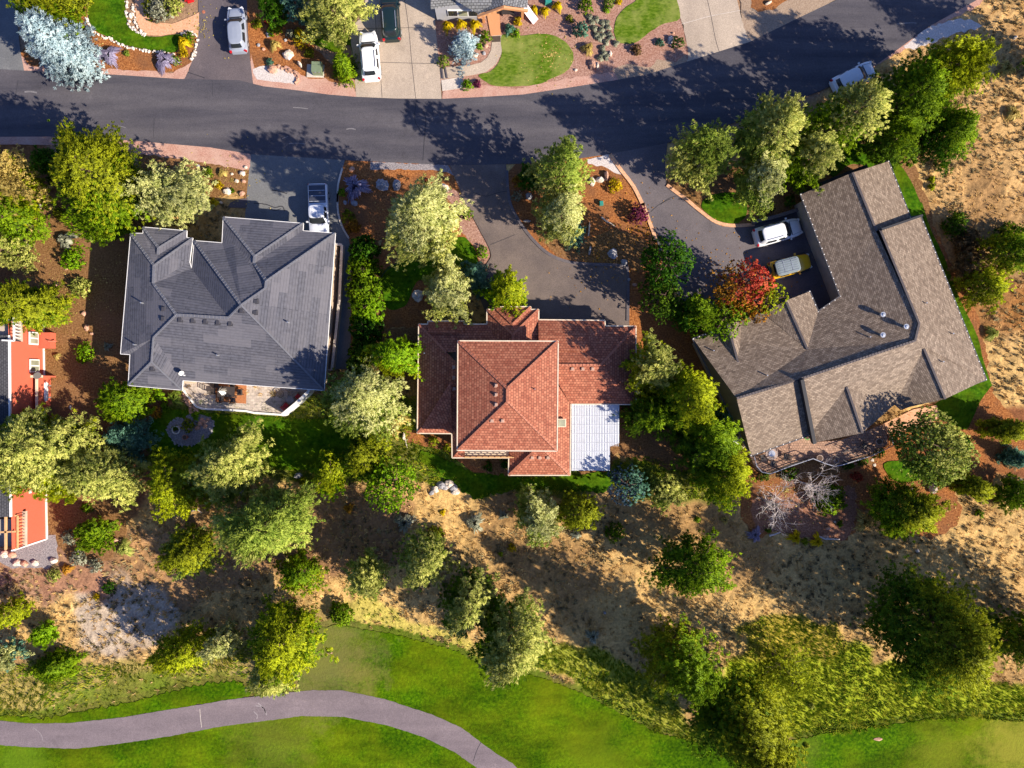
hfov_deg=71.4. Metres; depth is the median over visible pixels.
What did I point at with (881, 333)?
brown shingle house
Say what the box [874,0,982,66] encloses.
gravel verge
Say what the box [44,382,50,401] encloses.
propane tank
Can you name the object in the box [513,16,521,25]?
shrub
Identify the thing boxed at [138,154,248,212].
mulch bed
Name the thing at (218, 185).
shrub
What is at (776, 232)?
parked car
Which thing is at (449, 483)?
boulder
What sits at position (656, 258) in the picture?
leafy tree
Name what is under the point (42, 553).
gravel patch
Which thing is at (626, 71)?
gravel verge
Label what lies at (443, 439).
mulch bed
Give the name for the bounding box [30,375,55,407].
alcove fence
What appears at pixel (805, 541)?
shrub
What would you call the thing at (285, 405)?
patio chair
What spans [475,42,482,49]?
shrub
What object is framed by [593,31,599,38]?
plume plant
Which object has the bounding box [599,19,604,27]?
plume plant
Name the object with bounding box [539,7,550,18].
plume plant
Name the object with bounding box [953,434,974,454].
shrub
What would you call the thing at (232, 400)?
patio chair
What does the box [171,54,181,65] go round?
shrub
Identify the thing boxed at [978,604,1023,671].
pine tree
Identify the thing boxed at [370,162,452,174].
gravel verge
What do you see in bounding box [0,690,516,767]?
golf path
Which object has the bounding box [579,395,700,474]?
mulch bed
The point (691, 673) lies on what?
pine tree
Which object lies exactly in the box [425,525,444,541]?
shrub
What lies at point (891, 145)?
pine tree
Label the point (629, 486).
conifer tree
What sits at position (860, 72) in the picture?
parked car
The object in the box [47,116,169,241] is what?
pine tree
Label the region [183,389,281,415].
patio edge
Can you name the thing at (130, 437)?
spruce tree
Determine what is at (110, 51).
lavender shrub
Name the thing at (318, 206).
pickup truck
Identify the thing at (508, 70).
lawn
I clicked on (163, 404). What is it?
shrub
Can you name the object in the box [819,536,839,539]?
fallen log
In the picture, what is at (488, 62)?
garden path
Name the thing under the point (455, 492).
boulder
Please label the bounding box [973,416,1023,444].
pine tree
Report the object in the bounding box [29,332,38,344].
window
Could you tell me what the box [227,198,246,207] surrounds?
concrete pad
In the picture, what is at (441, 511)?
plume plant
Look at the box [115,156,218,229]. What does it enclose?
conifer tree
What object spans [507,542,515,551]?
shrub
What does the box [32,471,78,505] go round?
pine tree
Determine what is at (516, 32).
shrub
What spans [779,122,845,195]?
pine tree
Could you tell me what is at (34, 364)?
window
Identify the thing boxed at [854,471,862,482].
shrub
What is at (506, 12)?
porch bench
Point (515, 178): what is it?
shrub
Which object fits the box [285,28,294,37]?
shrub
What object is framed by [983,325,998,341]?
plume plant
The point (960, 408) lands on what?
lawn
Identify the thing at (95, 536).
pine tree
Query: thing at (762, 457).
patio chair
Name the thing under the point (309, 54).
shrub
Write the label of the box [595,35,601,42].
plume plant
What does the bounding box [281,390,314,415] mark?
screen wall
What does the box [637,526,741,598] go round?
pine tree
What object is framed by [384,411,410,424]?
plume plant
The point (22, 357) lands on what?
red sided house
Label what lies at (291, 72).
stone edging
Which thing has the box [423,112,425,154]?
road crack
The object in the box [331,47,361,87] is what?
spruce tree
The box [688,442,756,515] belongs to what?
pine tree
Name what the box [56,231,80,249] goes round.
plume plant
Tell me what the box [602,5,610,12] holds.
shrub
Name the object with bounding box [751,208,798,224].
driveway wall
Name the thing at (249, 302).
grey tile house
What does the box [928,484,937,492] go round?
boulder
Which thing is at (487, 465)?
shrub
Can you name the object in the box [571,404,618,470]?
patio cover
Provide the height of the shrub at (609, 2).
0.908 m
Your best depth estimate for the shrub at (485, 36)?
72.47 m
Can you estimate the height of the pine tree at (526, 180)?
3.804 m
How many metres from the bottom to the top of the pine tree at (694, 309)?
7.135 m
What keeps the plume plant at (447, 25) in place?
on the mulch bed at (550, 24)
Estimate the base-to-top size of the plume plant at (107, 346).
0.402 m
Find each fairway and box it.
[0,624,1023,767]
[0,680,252,723]
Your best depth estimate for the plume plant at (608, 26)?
72.73 m
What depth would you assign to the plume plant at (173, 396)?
72.30 m
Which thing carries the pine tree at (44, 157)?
on the ground at (986, 184)
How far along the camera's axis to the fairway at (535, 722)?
72.98 m
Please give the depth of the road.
72.97 m
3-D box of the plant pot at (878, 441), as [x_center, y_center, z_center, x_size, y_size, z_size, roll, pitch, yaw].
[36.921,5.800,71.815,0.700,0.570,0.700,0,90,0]
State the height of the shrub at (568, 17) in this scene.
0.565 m
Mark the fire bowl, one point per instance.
(289, 399)
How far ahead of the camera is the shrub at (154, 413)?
72.44 m
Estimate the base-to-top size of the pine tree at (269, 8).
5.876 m
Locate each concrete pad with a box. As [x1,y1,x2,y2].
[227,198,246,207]
[441,77,462,90]
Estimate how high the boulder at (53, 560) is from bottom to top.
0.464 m
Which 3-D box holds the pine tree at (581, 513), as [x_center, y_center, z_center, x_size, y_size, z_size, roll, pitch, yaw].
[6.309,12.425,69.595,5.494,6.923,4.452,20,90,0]
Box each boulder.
[0,551,8,557]
[8,552,16,557]
[12,559,20,565]
[20,560,27,566]
[31,560,38,565]
[50,558,57,563]
[223,188,230,194]
[267,65,276,73]
[282,49,293,59]
[294,473,302,478]
[351,201,357,205]
[376,179,388,190]
[393,180,400,190]
[412,290,422,301]
[431,486,438,492]
[436,481,444,488]
[444,480,453,488]
[449,484,457,490]
[451,490,459,494]
[526,193,531,199]
[588,60,596,69]
[595,177,604,182]
[604,171,608,180]
[607,248,617,258]
[621,259,627,265]
[667,36,673,44]
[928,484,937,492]
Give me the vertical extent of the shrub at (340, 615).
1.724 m
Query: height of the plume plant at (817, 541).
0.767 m
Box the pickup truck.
[306,183,330,231]
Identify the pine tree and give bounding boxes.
[0,143,56,231]
[0,195,51,250]
[0,232,39,274]
[0,276,79,335]
[0,401,106,500]
[0,590,37,630]
[0,636,34,672]
[6,0,93,40]
[26,619,59,650]
[29,143,66,186]
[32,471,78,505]
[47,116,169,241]
[54,436,162,512]
[58,183,143,249]
[73,515,122,555]
[93,376,159,424]
[142,617,226,676]
[144,441,216,523]
[154,522,227,581]
[178,416,275,515]
[196,617,243,663]
[202,477,325,569]
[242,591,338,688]
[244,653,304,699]
[255,0,290,28]
[273,548,329,597]
[279,0,310,25]
[294,0,379,49]
[309,444,349,502]
[312,355,416,441]
[337,434,391,482]
[341,547,395,601]
[360,331,425,381]
[381,168,473,271]
[391,523,463,592]
[421,253,475,328]
[436,562,500,639]
[467,585,558,690]
[473,264,527,319]
[507,482,563,547]
[517,162,541,192]
[522,135,594,207]
[531,180,586,248]
[554,489,605,532]
[614,390,678,440]
[618,328,682,409]
[630,612,731,714]
[634,472,687,516]
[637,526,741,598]
[641,359,728,442]
[662,117,741,200]
[662,413,743,481]
[667,289,725,334]
[681,665,808,767]
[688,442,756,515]
[724,90,810,171]
[728,151,788,221]
[748,639,823,703]
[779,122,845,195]
[795,73,893,160]
[849,554,1003,707]
[859,106,924,170]
[860,473,956,543]
[868,52,951,136]
[890,32,1001,123]
[937,470,998,503]
[947,241,991,285]
[953,262,1016,314]
[967,222,1023,282]
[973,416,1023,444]
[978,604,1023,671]
[993,472,1023,515]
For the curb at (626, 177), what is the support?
on the ground at (986, 184)
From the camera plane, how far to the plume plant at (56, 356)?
72.72 m
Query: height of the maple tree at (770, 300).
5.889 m
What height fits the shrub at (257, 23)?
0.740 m
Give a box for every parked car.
[224,6,249,54]
[357,31,381,82]
[378,0,401,42]
[751,218,802,246]
[767,252,811,279]
[829,61,875,93]
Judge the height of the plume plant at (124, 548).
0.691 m
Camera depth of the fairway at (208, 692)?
72.98 m
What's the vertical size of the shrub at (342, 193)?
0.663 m
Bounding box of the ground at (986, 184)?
[0,0,1023,742]
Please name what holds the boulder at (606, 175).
on the mulch bed at (620, 204)
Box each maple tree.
[685,291,752,346]
[708,256,776,316]
[729,280,788,323]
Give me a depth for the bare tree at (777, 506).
69.40 m
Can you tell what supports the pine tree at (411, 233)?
on the mulch bed at (367, 210)
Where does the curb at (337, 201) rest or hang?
on the ground at (986, 184)
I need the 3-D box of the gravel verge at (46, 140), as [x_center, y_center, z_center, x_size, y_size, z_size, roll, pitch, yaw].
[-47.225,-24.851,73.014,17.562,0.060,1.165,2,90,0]
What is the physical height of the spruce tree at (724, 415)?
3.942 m
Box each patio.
[183,382,306,413]
[882,405,938,434]
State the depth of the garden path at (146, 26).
72.96 m
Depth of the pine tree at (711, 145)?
66.45 m
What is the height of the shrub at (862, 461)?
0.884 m
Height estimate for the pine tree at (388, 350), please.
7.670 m
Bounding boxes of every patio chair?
[207,388,215,394]
[212,383,218,387]
[216,396,224,402]
[228,397,236,403]
[236,389,243,394]
[280,402,290,410]
[758,454,766,461]
[770,460,776,467]
[783,454,791,460]
[862,442,869,450]
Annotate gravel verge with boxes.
[0,136,130,149]
[21,56,191,78]
[127,140,250,169]
[250,56,355,96]
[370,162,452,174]
[442,72,617,98]
[612,54,686,79]
[740,0,833,39]
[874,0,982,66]
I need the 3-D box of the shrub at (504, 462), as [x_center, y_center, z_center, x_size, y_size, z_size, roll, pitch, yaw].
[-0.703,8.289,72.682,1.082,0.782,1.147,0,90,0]
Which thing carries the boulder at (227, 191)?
on the mulch bed at (215, 193)
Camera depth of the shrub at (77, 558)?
72.41 m
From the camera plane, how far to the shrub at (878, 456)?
72.25 m
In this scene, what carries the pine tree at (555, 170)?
on the mulch bed at (620, 204)
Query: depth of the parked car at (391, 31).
71.48 m
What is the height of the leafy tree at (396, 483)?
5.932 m
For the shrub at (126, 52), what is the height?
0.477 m
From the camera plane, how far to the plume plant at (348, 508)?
72.58 m
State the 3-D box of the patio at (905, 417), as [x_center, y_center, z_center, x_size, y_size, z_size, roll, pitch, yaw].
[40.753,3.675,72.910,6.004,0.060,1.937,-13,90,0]
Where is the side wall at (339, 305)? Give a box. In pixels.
[328,243,344,370]
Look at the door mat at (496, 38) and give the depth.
72.94 m
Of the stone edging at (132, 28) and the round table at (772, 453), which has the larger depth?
the stone edging at (132, 28)
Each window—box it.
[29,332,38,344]
[29,359,39,372]
[447,10,478,15]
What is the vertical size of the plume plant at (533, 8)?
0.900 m
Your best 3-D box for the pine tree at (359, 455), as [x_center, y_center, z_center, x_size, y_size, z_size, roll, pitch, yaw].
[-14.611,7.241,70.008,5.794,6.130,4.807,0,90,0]
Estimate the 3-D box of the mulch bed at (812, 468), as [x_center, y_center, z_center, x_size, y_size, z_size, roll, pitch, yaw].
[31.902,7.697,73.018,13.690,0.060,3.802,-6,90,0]
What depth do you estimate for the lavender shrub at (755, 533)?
72.60 m
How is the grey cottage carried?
on the ground at (986, 184)
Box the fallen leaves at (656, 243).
[543,173,821,347]
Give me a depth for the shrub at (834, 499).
71.85 m
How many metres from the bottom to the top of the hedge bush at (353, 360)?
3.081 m
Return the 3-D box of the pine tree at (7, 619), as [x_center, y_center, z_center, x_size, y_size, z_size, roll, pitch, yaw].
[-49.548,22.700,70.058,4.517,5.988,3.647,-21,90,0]
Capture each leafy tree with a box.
[362,455,420,513]
[638,270,683,324]
[639,229,696,294]
[887,405,980,489]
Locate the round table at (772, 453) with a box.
[766,448,777,459]
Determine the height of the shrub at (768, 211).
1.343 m
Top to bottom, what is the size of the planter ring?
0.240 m
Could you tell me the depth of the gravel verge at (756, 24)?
72.98 m
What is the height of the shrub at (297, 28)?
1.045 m
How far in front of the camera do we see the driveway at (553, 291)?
72.98 m
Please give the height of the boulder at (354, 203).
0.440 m
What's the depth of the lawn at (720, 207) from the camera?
72.93 m
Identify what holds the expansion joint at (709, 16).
on the driveway at (729, 30)
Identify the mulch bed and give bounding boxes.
[11,192,160,561]
[21,7,196,71]
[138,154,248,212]
[247,0,354,88]
[339,160,479,327]
[346,240,417,392]
[405,429,485,472]
[435,0,636,96]
[447,189,490,267]
[469,458,511,476]
[508,154,714,396]
[533,228,652,273]
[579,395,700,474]
[621,19,687,66]
[667,166,813,223]
[740,226,1023,540]
[751,0,786,11]
[751,485,858,540]
[755,153,936,234]
[758,450,878,478]
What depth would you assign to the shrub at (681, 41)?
72.46 m
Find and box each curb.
[336,168,348,238]
[460,195,493,269]
[505,170,629,320]
[609,153,656,240]
[666,184,754,226]
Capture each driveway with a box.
[0,0,23,69]
[185,0,252,83]
[245,154,350,369]
[350,0,441,98]
[450,164,628,325]
[612,143,830,315]
[677,0,751,60]
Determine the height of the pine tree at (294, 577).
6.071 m
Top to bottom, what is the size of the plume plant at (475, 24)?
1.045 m
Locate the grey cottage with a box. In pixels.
[431,0,527,22]
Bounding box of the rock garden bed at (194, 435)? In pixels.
[167,414,212,445]
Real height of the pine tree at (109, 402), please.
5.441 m
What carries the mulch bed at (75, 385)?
on the ground at (986, 184)
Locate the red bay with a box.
[38,332,56,348]
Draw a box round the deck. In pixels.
[748,424,893,473]
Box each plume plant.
[53,353,60,360]
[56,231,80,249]
[61,564,73,575]
[104,342,112,350]
[116,535,135,555]
[151,388,166,400]
[167,390,182,404]
[178,36,193,49]
[191,411,200,420]
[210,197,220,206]
[218,167,227,177]
[270,40,281,52]
[343,503,353,513]
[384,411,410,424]
[384,423,401,439]
[393,511,417,533]
[438,509,445,515]
[442,20,454,34]
[455,19,468,32]
[462,510,484,534]
[469,19,481,35]
[498,508,508,519]
[504,22,515,36]
[530,4,537,15]
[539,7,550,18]
[551,1,561,12]
[568,528,580,538]
[579,43,592,56]
[585,629,598,643]
[588,19,595,25]
[592,16,598,23]
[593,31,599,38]
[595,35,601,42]
[596,54,603,60]
[597,26,604,32]
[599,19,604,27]
[602,39,608,45]
[602,54,608,60]
[604,24,611,30]
[613,40,619,47]
[718,516,728,524]
[784,528,800,544]
[803,742,809,748]
[808,531,823,546]
[852,509,873,531]
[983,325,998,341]
[989,495,1003,507]
[995,59,1015,78]
[1003,105,1020,121]
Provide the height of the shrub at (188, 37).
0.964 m
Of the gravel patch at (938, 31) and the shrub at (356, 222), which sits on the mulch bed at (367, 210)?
the shrub at (356, 222)
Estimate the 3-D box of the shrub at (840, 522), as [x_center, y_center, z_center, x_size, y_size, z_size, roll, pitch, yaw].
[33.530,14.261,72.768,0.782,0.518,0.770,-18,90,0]
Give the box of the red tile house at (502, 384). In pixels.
[417,306,636,475]
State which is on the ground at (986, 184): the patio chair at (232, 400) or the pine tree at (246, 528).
the pine tree at (246, 528)
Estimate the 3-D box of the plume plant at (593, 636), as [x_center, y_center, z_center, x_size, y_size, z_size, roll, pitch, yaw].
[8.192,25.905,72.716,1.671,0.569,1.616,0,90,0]
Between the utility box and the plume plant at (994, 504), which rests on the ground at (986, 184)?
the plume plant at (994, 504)
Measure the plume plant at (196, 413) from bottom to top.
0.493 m
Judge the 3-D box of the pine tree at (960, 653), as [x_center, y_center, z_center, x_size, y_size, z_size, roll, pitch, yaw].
[39.090,22.976,66.122,13.241,13.855,13.758,0,90,0]
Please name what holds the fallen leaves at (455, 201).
on the ground at (986, 184)
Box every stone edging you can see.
[85,1,198,60]
[165,417,214,446]
[267,64,299,83]
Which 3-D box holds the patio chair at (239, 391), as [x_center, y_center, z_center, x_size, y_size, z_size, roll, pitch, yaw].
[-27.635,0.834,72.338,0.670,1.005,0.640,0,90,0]
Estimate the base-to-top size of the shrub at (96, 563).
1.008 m
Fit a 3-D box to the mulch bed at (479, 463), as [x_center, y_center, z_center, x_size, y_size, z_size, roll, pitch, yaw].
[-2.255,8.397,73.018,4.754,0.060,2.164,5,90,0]
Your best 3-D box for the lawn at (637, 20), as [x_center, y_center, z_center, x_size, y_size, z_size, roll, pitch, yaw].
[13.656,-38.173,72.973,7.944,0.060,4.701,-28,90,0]
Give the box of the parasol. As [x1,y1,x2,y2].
[219,388,226,394]
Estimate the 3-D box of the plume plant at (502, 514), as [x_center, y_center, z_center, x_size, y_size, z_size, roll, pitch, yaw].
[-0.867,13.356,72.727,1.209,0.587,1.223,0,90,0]
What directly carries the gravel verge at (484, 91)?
on the ground at (986, 184)
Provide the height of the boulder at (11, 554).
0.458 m
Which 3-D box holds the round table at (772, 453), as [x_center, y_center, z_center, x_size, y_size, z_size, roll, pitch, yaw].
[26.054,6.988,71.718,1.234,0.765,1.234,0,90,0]
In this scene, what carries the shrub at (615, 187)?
on the mulch bed at (620, 204)
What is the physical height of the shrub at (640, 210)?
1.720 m
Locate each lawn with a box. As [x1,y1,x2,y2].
[89,0,181,51]
[148,409,351,470]
[305,20,352,54]
[381,252,476,309]
[419,450,613,499]
[450,237,477,260]
[479,34,573,86]
[614,0,679,43]
[701,192,746,223]
[827,141,991,429]
[883,461,940,482]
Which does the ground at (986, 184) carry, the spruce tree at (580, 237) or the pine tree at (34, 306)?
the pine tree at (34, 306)
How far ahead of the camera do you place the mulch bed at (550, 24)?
72.99 m
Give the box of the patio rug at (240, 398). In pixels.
[216,383,246,403]
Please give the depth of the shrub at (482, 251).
72.49 m
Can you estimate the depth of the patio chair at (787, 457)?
71.64 m
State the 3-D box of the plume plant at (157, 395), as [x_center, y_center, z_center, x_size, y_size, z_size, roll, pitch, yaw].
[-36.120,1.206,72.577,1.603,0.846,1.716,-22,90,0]
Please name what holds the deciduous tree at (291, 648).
on the ground at (986, 184)
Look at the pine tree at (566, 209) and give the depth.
67.21 m
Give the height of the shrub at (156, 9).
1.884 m
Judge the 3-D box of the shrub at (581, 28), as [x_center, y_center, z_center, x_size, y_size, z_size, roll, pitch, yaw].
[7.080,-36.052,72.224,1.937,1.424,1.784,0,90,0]
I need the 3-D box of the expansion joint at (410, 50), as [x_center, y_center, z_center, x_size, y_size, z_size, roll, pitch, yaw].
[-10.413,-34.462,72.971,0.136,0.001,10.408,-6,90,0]
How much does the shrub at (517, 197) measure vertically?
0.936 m
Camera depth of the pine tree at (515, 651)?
64.24 m
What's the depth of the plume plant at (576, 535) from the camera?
72.66 m
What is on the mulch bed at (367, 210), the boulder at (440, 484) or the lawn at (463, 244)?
the lawn at (463, 244)
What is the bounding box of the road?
[0,0,975,164]
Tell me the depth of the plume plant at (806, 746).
72.84 m
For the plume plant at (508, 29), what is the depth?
72.54 m
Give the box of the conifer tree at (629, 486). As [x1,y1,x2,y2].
[607,463,650,506]
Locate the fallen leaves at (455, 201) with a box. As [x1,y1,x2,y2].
[31,3,999,607]
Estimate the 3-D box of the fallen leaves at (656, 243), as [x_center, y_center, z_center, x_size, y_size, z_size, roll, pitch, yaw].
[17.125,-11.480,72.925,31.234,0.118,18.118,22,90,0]
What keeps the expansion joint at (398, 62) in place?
on the driveway at (396, 81)
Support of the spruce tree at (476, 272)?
on the mulch bed at (367, 210)
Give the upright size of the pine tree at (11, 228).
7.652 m
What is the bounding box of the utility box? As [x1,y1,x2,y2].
[307,61,323,77]
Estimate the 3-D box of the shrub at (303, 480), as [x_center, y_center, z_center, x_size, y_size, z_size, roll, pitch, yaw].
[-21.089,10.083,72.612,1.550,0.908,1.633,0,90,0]
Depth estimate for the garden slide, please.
72.45 m
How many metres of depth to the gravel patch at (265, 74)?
72.97 m
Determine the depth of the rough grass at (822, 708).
72.92 m
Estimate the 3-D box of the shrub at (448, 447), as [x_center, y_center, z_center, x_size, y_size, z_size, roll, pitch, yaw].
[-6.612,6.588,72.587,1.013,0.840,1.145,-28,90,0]
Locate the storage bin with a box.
[544,0,551,5]
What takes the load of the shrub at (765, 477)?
on the mulch bed at (990, 405)
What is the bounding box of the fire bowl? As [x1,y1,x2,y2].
[286,396,293,402]
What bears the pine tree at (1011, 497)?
on the ground at (986, 184)
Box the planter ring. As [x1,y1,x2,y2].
[171,426,180,433]
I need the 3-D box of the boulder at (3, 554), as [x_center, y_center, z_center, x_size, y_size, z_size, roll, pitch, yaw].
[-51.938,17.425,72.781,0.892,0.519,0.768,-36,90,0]
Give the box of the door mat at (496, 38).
[492,36,500,41]
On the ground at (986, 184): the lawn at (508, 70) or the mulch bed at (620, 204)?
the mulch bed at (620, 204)
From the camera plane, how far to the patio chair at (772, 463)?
71.64 m
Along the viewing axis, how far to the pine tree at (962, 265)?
70.77 m
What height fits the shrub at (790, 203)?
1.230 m
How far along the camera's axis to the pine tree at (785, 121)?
65.37 m
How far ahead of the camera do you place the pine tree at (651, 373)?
66.94 m
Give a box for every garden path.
[135,0,198,35]
[440,35,501,78]
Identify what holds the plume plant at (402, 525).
on the ground at (986, 184)
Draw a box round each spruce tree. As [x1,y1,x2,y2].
[14,6,110,92]
[17,643,89,686]
[99,413,164,464]
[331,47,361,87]
[447,29,480,77]
[460,260,491,300]
[562,221,588,253]
[714,404,734,426]
[908,102,980,177]
[994,444,1023,470]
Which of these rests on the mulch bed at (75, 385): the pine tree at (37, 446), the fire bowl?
the pine tree at (37, 446)
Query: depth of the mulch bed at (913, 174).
72.99 m
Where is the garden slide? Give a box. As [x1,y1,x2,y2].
[524,6,537,23]
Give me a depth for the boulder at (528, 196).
72.66 m
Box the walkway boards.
[487,12,500,35]
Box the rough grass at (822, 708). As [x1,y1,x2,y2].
[0,394,1023,746]
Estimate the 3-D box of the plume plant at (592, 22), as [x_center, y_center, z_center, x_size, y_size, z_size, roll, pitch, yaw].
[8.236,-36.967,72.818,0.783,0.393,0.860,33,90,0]
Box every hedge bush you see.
[344,274,383,304]
[346,251,384,282]
[346,353,370,373]
[347,234,381,266]
[347,338,379,362]
[348,294,386,324]
[348,313,384,345]
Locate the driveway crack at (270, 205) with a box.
[254,203,284,210]
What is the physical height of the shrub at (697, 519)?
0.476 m
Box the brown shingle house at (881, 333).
[692,160,986,456]
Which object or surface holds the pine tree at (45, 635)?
on the ground at (986, 184)
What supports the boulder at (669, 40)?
on the mulch bed at (652, 52)
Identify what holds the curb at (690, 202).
on the ground at (986, 184)
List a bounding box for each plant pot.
[816,455,822,460]
[875,438,882,444]
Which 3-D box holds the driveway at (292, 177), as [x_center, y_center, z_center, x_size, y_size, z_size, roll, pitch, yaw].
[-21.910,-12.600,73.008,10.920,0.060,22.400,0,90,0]
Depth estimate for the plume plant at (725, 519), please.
72.72 m
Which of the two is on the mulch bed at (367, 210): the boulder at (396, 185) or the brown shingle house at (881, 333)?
the boulder at (396, 185)
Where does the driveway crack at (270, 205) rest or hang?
on the driveway at (292, 177)
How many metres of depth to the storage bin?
72.51 m
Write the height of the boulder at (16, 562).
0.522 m
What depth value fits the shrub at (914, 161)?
71.38 m
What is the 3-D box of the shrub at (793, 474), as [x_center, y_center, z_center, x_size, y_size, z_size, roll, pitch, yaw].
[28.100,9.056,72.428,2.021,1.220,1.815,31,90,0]
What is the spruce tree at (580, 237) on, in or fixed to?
on the mulch bed at (620, 204)
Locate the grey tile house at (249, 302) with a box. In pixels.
[120,216,338,390]
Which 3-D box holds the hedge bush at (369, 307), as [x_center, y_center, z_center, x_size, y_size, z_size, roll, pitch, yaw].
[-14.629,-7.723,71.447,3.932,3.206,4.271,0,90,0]
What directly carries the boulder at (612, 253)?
on the mulch bed at (631, 253)
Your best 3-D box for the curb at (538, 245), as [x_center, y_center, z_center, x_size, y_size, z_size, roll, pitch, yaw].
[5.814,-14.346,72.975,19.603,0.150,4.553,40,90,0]
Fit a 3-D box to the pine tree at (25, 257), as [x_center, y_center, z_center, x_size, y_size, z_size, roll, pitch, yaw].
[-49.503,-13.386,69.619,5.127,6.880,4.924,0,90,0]
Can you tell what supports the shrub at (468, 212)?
on the mulch bed at (470, 229)
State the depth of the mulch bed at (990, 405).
72.99 m
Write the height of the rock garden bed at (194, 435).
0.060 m
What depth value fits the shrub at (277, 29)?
72.47 m
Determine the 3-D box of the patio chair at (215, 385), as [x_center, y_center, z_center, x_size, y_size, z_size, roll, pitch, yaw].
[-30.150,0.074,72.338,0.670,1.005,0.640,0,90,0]
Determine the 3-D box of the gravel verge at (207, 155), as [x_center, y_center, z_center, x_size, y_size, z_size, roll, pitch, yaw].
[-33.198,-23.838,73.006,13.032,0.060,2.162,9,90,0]
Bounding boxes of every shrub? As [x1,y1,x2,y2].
[45,567,61,583]
[52,207,65,219]
[58,245,86,270]
[61,529,74,545]
[67,276,91,298]
[68,546,88,565]
[72,341,94,363]
[79,502,92,512]
[88,557,103,572]
[93,593,100,600]
[100,45,122,69]
[101,579,116,594]
[123,49,129,56]
[141,0,153,12]
[143,9,153,21]
[144,0,173,23]
[148,405,161,418]
[155,49,180,75]
[159,0,184,16]
[160,400,170,411]
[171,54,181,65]
[178,48,188,57]
[180,417,197,432]
[182,31,194,44]
[202,166,213,177]
[213,180,223,189]
[251,17,262,29]
[266,22,282,36]
[266,58,273,64]
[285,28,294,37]
[292,31,311,50]
[294,27,303,40]
[298,475,311,488]
[303,46,313,57]
[328,601,354,626]
[337,188,345,196]
[341,208,355,222]
[343,175,371,203]
[345,219,360,233]
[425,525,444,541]
[428,434,438,445]
[436,55,449,68]
[442,443,450,452]
[461,78,473,90]
[461,209,473,220]
[473,79,480,87]
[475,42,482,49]
[476,244,487,258]
[479,30,492,43]
[482,460,492,471]
[500,460,507,469]
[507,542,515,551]
[509,27,519,37]
[511,176,521,187]
[511,190,523,201]
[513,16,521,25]
[566,14,573,22]
[572,20,590,37]
[578,0,593,14]
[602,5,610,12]
[603,0,614,8]
[604,521,625,543]
[608,177,622,193]
[627,202,648,224]
[630,43,642,55]
[656,38,664,46]
[672,36,684,48]
[693,516,700,522]
[745,526,760,542]
[756,472,769,481]
[762,202,775,215]
[780,465,799,480]
[784,194,795,208]
[800,537,807,545]
[808,702,814,709]
[812,481,847,516]
[836,520,843,527]
[842,460,854,469]
[850,473,857,479]
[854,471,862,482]
[856,458,868,465]
[871,449,884,458]
[899,153,918,167]
[927,175,934,183]
[927,183,936,190]
[940,211,969,240]
[951,226,983,253]
[952,284,970,294]
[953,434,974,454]
[974,509,983,518]
[994,220,1023,257]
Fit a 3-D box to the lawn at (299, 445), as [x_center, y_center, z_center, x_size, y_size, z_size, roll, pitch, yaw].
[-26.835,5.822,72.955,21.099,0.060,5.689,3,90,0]
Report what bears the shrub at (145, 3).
on the ground at (986, 184)
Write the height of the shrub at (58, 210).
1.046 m
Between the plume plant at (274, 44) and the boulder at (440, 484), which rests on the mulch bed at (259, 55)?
the plume plant at (274, 44)
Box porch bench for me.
[502,6,513,15]
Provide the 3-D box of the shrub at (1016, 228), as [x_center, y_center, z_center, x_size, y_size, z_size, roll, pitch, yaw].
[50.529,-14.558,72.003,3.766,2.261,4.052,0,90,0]
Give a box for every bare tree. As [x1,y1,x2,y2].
[756,471,804,534]
[785,455,840,510]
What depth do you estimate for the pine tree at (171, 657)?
68.45 m
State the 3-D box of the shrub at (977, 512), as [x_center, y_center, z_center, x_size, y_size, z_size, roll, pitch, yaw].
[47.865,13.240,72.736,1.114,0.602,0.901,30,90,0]
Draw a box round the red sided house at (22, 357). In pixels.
[0,319,47,550]
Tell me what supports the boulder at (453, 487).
on the ground at (986, 184)
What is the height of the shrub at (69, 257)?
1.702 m
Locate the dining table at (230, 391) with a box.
[217,386,236,396]
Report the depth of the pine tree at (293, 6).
69.89 m
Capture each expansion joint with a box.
[355,62,436,63]
[405,4,415,97]
[682,10,739,23]
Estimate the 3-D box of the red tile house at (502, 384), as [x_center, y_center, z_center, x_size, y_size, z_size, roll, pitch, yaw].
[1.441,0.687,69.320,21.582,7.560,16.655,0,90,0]
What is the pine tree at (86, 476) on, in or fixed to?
on the ground at (986, 184)
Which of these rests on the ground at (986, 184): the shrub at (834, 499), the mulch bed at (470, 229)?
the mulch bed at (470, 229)
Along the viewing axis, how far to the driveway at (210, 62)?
72.98 m
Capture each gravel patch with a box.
[0,535,57,568]
[253,65,295,83]
[588,154,621,174]
[903,18,980,49]
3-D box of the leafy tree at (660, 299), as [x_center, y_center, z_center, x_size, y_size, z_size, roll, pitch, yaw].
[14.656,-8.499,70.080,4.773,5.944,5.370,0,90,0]
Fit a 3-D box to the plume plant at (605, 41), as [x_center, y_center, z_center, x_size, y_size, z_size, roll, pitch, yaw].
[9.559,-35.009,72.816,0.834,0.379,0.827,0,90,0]
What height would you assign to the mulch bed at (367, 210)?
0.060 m
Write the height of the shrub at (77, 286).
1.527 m

